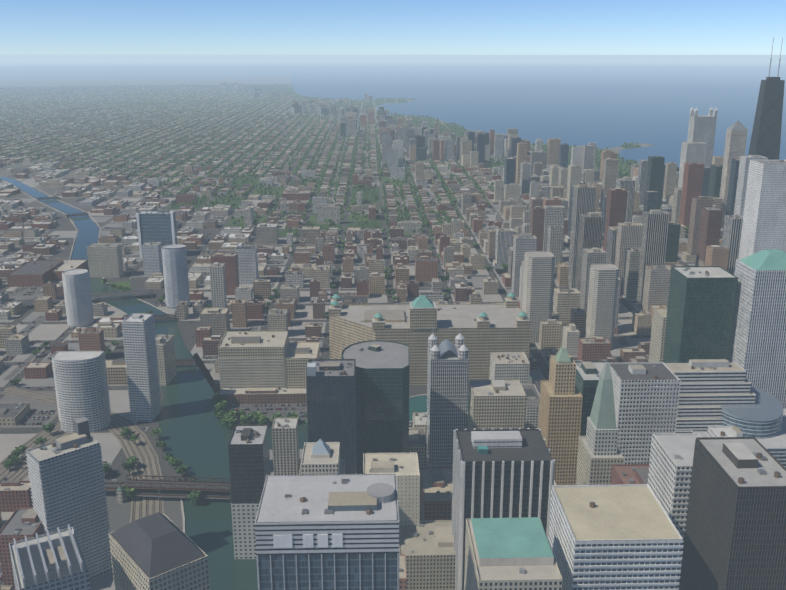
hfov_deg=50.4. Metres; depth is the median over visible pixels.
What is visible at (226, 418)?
trees
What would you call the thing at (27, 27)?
sky
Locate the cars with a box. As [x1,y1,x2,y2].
[0,198,641,584]
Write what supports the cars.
on the city blocks
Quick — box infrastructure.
[0,179,540,532]
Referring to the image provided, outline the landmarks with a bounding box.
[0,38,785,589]
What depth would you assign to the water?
6534.48 m
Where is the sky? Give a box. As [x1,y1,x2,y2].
[0,0,785,54]
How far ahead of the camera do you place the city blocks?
1532.95 m
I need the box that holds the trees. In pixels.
[0,84,688,505]
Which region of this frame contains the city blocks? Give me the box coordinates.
[0,85,723,589]
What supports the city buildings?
on the ground
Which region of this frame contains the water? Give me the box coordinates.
[0,55,785,589]
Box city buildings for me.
[0,82,742,589]
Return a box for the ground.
[0,55,694,530]
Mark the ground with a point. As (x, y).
(116, 69)

